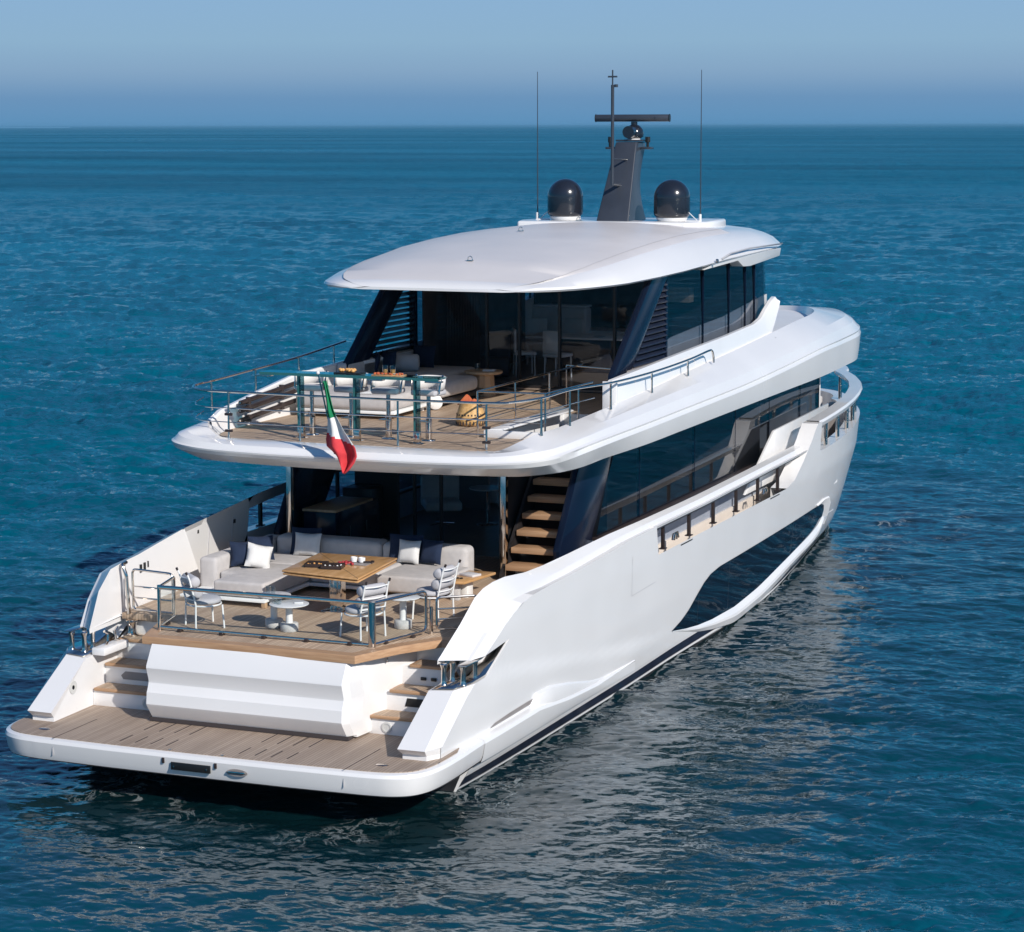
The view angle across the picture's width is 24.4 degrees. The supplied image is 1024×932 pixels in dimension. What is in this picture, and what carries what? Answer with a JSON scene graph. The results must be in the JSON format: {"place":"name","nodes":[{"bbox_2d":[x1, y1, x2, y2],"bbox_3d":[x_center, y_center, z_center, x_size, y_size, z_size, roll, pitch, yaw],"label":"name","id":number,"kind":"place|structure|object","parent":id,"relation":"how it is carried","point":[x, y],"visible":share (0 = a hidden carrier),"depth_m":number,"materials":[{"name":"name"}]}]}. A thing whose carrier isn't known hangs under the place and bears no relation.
{"place":"outdoors","nodes":[
{"label":"outdoors","id":0,"kind":"place"},
{"bbox_2d":[0,125,1023,931],"bbox_3d":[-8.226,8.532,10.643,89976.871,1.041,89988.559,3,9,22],"label":"sea","id":1,"kind":"structure","parent":0,"point":[826,735],"depth_m":55.83,"materials":[{"name":"liquid"}]},
{"bbox_2d":[5,70,861,797],"bbox_3d":[1.347,-2.131,48.763,7.448,11.960,32.298,3,9,22],"label":"motor yacht","id":2,"kind":"object","parent":1,"relation":"on","point":[671,484],"visible":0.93,"depth_m":41.75,"materials":[{"name":"white"}]},
{"bbox_2d":[175,567,224,627],"bbox_3d":[-4.879,2.059,37.172,0.657,0.933,0.628,-4,9,-26],"label":"terrace chair","id":3,"kind":"object","parent":2,"relation":"on","point":[193,581],"visible":0.95,"depth_m":36.98,"materials":[{"name":"white"}]},
{"bbox_2d":[257,591,290,628],"bbox_3d":[-3.729,2.268,37.139,0.540,0.520,0.540,3,9,22],"label":"side table","id":4,"kind":"object","parent":2,"relation":"on","point":[274,621],"visible":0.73,"depth_m":37.09,"materials":[{"name":"concrete"}]},
{"bbox_2d":[146,644,416,740],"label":"stern garage door","id":5,"kind":"structure","parent":2,"relation":"in","point":[257,692],"depth_m":35.72,"materials":[{"name":"white"}]},
{"bbox_2d":[269,599,308,632],"bbox_3d":[-3.462,2.349,36.847,0.620,0.440,0.620,3,9,22],"label":"side table","id":6,"kind":"object","parent":2,"relation":"on","point":[289,625],"visible":0.99,"depth_m":36.78,"materials":[{"name":"concrete"}]},
{"bbox_2d":[294,369,328,434],"bbox_3d":[-3.392,-1.091,40.399,0.582,1.102,0.489,2,8,16],"label":"bar stool","id":7,"kind":"object","parent":2,"relation":"on","point":[311,388],"visible":0.7,"depth_m":40.34,"materials":[{"name":"grey fabric"}]},
{"bbox_2d":[180,532,473,607],"bbox_3d":[-3.022,1.792,39.844,4.100,0.690,3.220,3,9,22],"label":"corner sofa","id":8,"kind":"object","parent":2,"relation":"on","point":[218,571],"visible":0.58,"depth_m":39.82,"materials":[{"name":"beige fabric"}]},
{"bbox_2d":[230,541,254,565],"bbox_3d":[-4.550,1.481,40.105,0.440,0.430,0.160,-2,-12,-12],"label":"scatter cushion","id":9,"kind":"object","parent":8,"relation":"on","point":[239,550],"visible":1,"depth_m":40.03,"materials":[{"name":"blue fabric"}]},
{"bbox_2d":[244,542,272,567],"bbox_3d":[-4.272,1.526,39.999,0.440,0.430,0.160,12,-21,-14],"label":"scatter cushion","id":10,"kind":"object","parent":8,"relation":"on","point":[258,556],"visible":1,"depth_m":39.93,"materials":[{"name":"white fabric"}]},
{"bbox_2d":[248,535,274,559],"bbox_3d":[-4.278,1.400,40.452,0.440,0.430,0.160,-3,-7,-18],"label":"scatter cushion","id":11,"kind":"object","parent":8,"relation":"on","point":[264,540],"visible":0.54,"depth_m":40.42,"materials":[{"name":"blue fabric"}]},
{"bbox_2d":[290,527,321,553],"bbox_3d":[-3.585,1.303,41.255,0.560,0.480,0.140,2,-6,14],"label":"scatter cushion","id":12,"kind":"object","parent":8,"relation":"on","point":[308,530],"visible":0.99,"depth_m":41.24,"materials":[{"name":"blue fabric"}]},
{"bbox_2d":[293,532,321,555],"bbox_3d":[-3.545,1.356,41.094,0.500,0.400,0.150,3,-7,19],"label":"scatter cushion","id":13,"kind":"object","parent":8,"relation":"on","point":[307,544],"visible":0.98,"depth_m":41.03,"materials":[{"name":"white fabric"}]},
{"bbox_2d":[389,533,423,560],"bbox_3d":[-1.812,1.403,40.526,0.620,0.480,0.140,2,-6,16],"label":"scatter cushion","id":14,"kind":"object","parent":8,"relation":"on","point":[394,544],"visible":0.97,"depth_m":40.51,"materials":[{"name":"blue fabric"}]},
{"bbox_2d":[397,539,420,563],"bbox_3d":[-1.753,1.457,40.357,0.420,0.400,0.150,4,-7,26],"label":"scatter cushion","id":15,"kind":"object","parent":8,"relation":"on","point":[408,551],"visible":1,"depth_m":40.29,"materials":[{"name":"white fabric"}]},
{"bbox_2d":[419,538,443,564],"bbox_3d":[-1.370,1.456,40.289,0.440,0.420,0.140,5,-4,32],"label":"scatter cushion","id":16,"kind":"object","parent":8,"relation":"on","point":[431,550],"visible":1,"depth_m":40.22,"materials":[{"name":"blue fabric"}]},
{"bbox_2d":[316,371,356,473],"bbox_3d":[-2.783,-0.705,38.217,0.691,1.658,0.339,3,9,22],"label":"ensign","id":17,"kind":"object","parent":2,"relation":"attached to","point":[339,444],"visible":1,"depth_m":38.18,"materials":[{"name":"multicoloured fabric"}]},
{"bbox_2d":[282,552,396,612],"bbox_3d":[-2.810,1.967,38.454,1.606,0.736,1.885,3,9,22],"label":"dining table","id":18,"kind":"object","parent":2,"relation":"on","point":[338,579],"visible":0.9,"depth_m":38.28,"materials":[{"name":"brown wood"}]},
{"bbox_2d":[304,560,328,567],"bbox_3d":[-3.159,1.587,38.312,0.340,0.060,0.300,1,8,10],"label":"serving tray","id":19,"kind":"object","parent":18,"relation":"on","point":[312,564],"visible":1,"depth_m":38.20,"materials":[{"name":"black plastic"}]},
{"bbox_2d":[320,562,344,569],"bbox_3d":[-2.884,1.611,38.139,0.340,0.060,0.300,1,8,10],"label":"serving tray","id":20,"kind":"object","parent":18,"relation":"on","point":[334,566],"visible":1,"depth_m":38.02,"materials":[{"name":"black plastic"}]},
{"bbox_2d":[338,560,353,564],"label":"berries","id":21,"kind":"object","parent":18,"relation":"on","point":[346,562],"visible":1,"depth_m":38.43,"materials":[{"name":"red food"}]},
{"bbox_2d":[347,561,374,565],"bbox_3d":[-2.493,1.577,38.519,0.420,0.014,0.340,3,9,22],"label":"cup tray","id":22,"kind":"object","parent":18,"relation":"on","point":[360,564],"visible":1,"depth_m":38.42,"materials":[{"name":"white ceramic"}]},
{"bbox_2d":[350,556,357,561],"bbox_3d":[-2.569,1.520,38.564,0.116,0.085,0.116,3,9,22],"label":"cup","id":23,"kind":"object","parent":22,"relation":"on","point":[353,558],"visible":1,"depth_m":38.52,"materials":[{"name":"white ceramic"}]},
{"bbox_2d":[358,557,364,562],"bbox_3d":[-2.439,1.527,38.512,0.116,0.085,0.116,3,9,22],"label":"cup","id":24,"kind":"object","parent":22,"relation":"on","point":[361,559],"visible":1,"depth_m":38.47,"materials":[{"name":"white ceramic"}]},
{"bbox_2d":[255,370,446,444],"bbox_3d":[-2.676,-0.979,39.547,3.400,1.118,0.392,3,9,22],"label":"glass bar table","id":25,"kind":"object","parent":2,"relation":"on","point":[415,379],"visible":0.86,"depth_m":39.43,"materials":[{"name":"teal"}]},
{"bbox_2d":[334,368,365,374],"bbox_3d":[-2.705,-1.581,39.501,0.480,0.090,0.241,3,9,22],"label":"snack tray","id":26,"kind":"object","parent":25,"relation":"on","point":[349,371],"visible":1,"depth_m":39.43,"materials":[{"name":"black plastic"}]},
{"bbox_2d":[371,372,405,376],"bbox_3d":[-2.038,-1.521,39.237,0.540,0.044,0.240,3,9,22],"label":"snack board","id":27,"kind":"object","parent":25,"relation":"on","point":[387,374],"visible":1,"depth_m":39.20,"materials":[{"name":"brown wood"}]},
{"bbox_2d":[334,378,368,436],"bbox_3d":[-2.698,-1.054,40.123,0.582,1.102,0.489,4,9,26],"label":"bar stool","id":28,"kind":"object","parent":2,"relation":"on","point":[345,387],"visible":0.6,"depth_m":40.05,"materials":[{"name":"grey fabric"}]},
{"bbox_2d":[339,578,390,640],"bbox_3d":[-2.252,2.163,36.395,0.628,0.933,0.656,-8,11,-43],"label":"terrace chair","id":29,"kind":"object","parent":2,"relation":"on","point":[371,592],"visible":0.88,"depth_m":36.21,"materials":[{"name":"white"}]},
{"bbox_2d":[296,384,442,414],"bbox_3d":[-2.603,-1.181,43.374,2.160,0.430,1.803,3,9,22],"label":"lounge sofa","id":30,"kind":"object","parent":2,"relation":"on","point":[366,406],"visible":0.52,"depth_m":42.66,"materials":[{"name":"beige fabric"}]},
{"bbox_2d":[360,390,385,394],"bbox_3d":[-2.467,-1.326,42.697,0.600,0.050,0.340,2,8,14],"label":"towel","id":31,"kind":"object","parent":30,"relation":"on","point":[368,392],"visible":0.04,"depth_m":42.55,"materials":[{"name":"white fabric"}]},
{"bbox_2d":[370,373,404,438],"bbox_3d":[-2.063,-1.019,39.869,0.582,1.102,0.489,3,9,19],"label":"bar stool","id":32,"kind":"object","parent":2,"relation":"on","point":[399,389],"visible":0.81,"depth_m":39.80,"materials":[{"name":"grey fabric"}]},
{"bbox_2d":[387,593,419,629],"bbox_3d":[-1.701,2.287,37.036,0.540,0.500,0.540,3,9,22],"label":"side table","id":33,"kind":"object","parent":2,"relation":"on","point":[403,622],"visible":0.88,"depth_m":36.97,"materials":[{"name":"concrete"}]},
{"bbox_2d":[337,349,505,404],"bbox_3d":[-1.688,-1.758,45.939,2.200,0.720,3.350,3,9,22],"label":"corner daybed","id":34,"kind":"object","parent":2,"relation":"on","point":[460,383],"visible":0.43,"depth_m":45.35,"materials":[{"name":"beige fabric"}]},
{"bbox_2d":[373,351,379,371],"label":"scatter cushion","id":35,"kind":"object","parent":34,"relation":"on","point":[376,357],"visible":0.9,"depth_m":45.76,"materials":[{"name":"blue fabric"}]},
{"bbox_2d":[381,350,396,372],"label":"scatter cushion","id":36,"kind":"object","parent":34,"relation":"on","point":[389,360],"visible":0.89,"depth_m":46.00,"materials":[{"name":"blue fabric"}]},
{"bbox_2d":[395,354,419,370],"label":"bolster cushion","id":37,"kind":"object","parent":34,"relation":"on","point":[407,362],"visible":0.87,"depth_m":46.24,"materials":[{"name":"grey fabric"}]},
{"bbox_2d":[413,345,435,367],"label":"scatter cushion","id":38,"kind":"object","parent":34,"relation":"on","point":[426,354],"visible":0.83,"depth_m":47.09,"materials":[{"name":"blue fabric"}]},
{"bbox_2d":[411,374,445,440],"bbox_3d":[-1.369,-0.981,39.592,0.582,1.102,0.489,5,9,30],"label":"bar stool","id":39,"kind":"object","parent":2,"relation":"on","point":[426,391],"visible":0.81,"depth_m":39.53,"materials":[{"name":"grey fabric"}]},
{"bbox_2d":[412,559,460,621],"bbox_3d":[-1.207,1.961,37.785,0.657,0.933,0.628,4,9,28],"label":"terrace chair","id":40,"kind":"object","parent":2,"relation":"on","point":[443,580],"visible":0.88,"depth_m":37.61,"materials":[{"name":"white"}]},
{"bbox_2d":[421,474,461,526],"bbox_3d":[-1.378,0.682,46.548,0.760,0.949,0.780,-1,8,-8],"label":"swivel armchair","id":41,"kind":"object","parent":2,"relation":"on","point":[430,493],"visible":0.86,"depth_m":46.72,"materials":[{"name":"beige fabric"}]},
{"bbox_2d":[456,400,484,426],"bbox_3d":[-0.720,-0.921,41.565,0.544,0.420,0.543,3,9,22],"label":"woven basket","id":42,"kind":"object","parent":2,"relation":"on","point":[466,411],"visible":0.75,"depth_m":41.37,"materials":[{"name":"wicker"}]},
{"bbox_2d":[457,394,476,404],"bbox_3d":[-0.727,-1.169,41.583,0.421,0.184,0.248,3,9,22],"label":"rust blanket","id":43,"kind":"object","parent":42,"relation":"in","point":[466,397],"visible":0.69,"depth_m":41.54,"materials":[{"name":"fabric"}]},
{"bbox_2d":[450,570,495,600],"bbox_3d":[-0.696,2.010,39.490,0.498,0.345,1.048,3,9,22],"label":"side table","id":44,"kind":"object","parent":2,"relation":"on","point":[464,586],"visible":0.66,"depth_m":39.39,"materials":[{"name":"brown wood"}]},
{"bbox_2d":[459,572,480,576],"bbox_3d":[-0.696,1.809,39.542,0.300,0.035,0.220,7,11,41],"label":"book","id":45,"kind":"object","parent":44,"relation":"on","point":[470,574],"visible":1,"depth_m":39.49,"materials":[{"name":"grey paper"}]},
{"bbox_2d":[465,369,501,396],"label":"drum table","id":46,"kind":"object","parent":2,"relation":"on","point":[485,379],"visible":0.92,"depth_m":46.03,"materials":[{"name":"brown wood"}]},
{"bbox_2d":[469,485,498,525],"bbox_3d":[-0.482,0.783,46.605,0.720,0.730,0.720,3,9,22],"label":"cafe table","id":47,"kind":"object","parent":2,"relation":"on","point":[487,489],"visible":0.85,"depth_m":46.56,"materials":[{"name":"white ceramic"}]},
{"bbox_2d":[490,476,497,502],"bbox_3d":[-0.287,0.174,50.251,1.100,0.800,2.800,3,9,22],"label":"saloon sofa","id":48,"kind":"object","parent":2,"relation":"on","point":[493,494],"visible":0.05,"depth_m":48.85,"materials":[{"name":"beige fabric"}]},
{"bbox_2d":[480,335,510,376],"bbox_3d":[-0.444,-2.282,49.005,0.800,0.800,0.850,0,8,2],"label":"lounge armchair","id":49,"kind":"object","parent":2,"relation":"on","point":[499,352],"visible":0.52,"depth_m":49.18,"materials":[{"name":"grey fabric"}]},
{"bbox_2d":[511,327,536,375],"bbox_3d":[0.247,-2.387,49.443,0.470,0.980,0.460,-1,8,-8],"label":"dining chair","id":50,"kind":"object","parent":2,"relation":"on","point":[513,346],"visible":0.99,"depth_m":49.29,"materials":[{"name":"white"}]},
{"bbox_2d":[526,318,546,364],"bbox_3d":[0.537,-2.724,51.789,0.460,0.980,0.470,0,8,2],"label":"dining chair","id":51,"kind":"object","parent":2,"relation":"on","point":[536,325],"visible":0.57,"depth_m":51.92,"materials":[{"name":"white"}]},
{"bbox_2d":[543,330,572,377],"bbox_3d":[0.944,-2.318,48.948,0.460,0.980,0.470,6,10,37],"label":"dining chair","id":52,"kind":"object","parent":2,"relation":"on","point":[550,343],"visible":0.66,"depth_m":48.77,"materials":[{"name":"white"}]},
{"bbox_2d":[525,332,623,372],"bbox_3d":[1.619,-2.372,50.087,2.500,0.760,1.000,3,9,22],"label":"dining table","id":53,"kind":"object","parent":2,"relation":"on","point":[587,349],"visible":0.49,"depth_m":49.88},
{"bbox_2d":[820,396,835,435],"bbox_3d":[5.753,-1.286,59.236,4.500,0.850,2.400,3,9,22],"label":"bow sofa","id":54,"kind":"object","parent":2,"relation":"on","point":[831,426],"visible":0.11,"depth_m":58.67,"materials":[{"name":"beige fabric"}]},
{"bbox_2d":[0,0,1023,127],"label":"sky","id":55,"kind":"structure","parent":0,"point":[64,63],"materials":[{"name":"blue"}]},
{"bbox_2d":[532,303,591,357],"bbox_3d":[1.106,-3.016,53.035,1.300,1.200,0.420,3,9,22],"label":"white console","id":56,"kind":"object","parent":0,"point":[549,311],"visible":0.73,"depth_m":52.84,"materials":[{"name":"beige"}]},
{"bbox_2d":[557,318,582,363],"bbox_3d":[1.263,-2.715,51.713,0.460,0.980,0.470,4,9,27],"label":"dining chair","id":57,"kind":"object","parent":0,"point":[573,325],"visible":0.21,"depth_m":51.82,"materials":[{"name":"white"}]}
]}

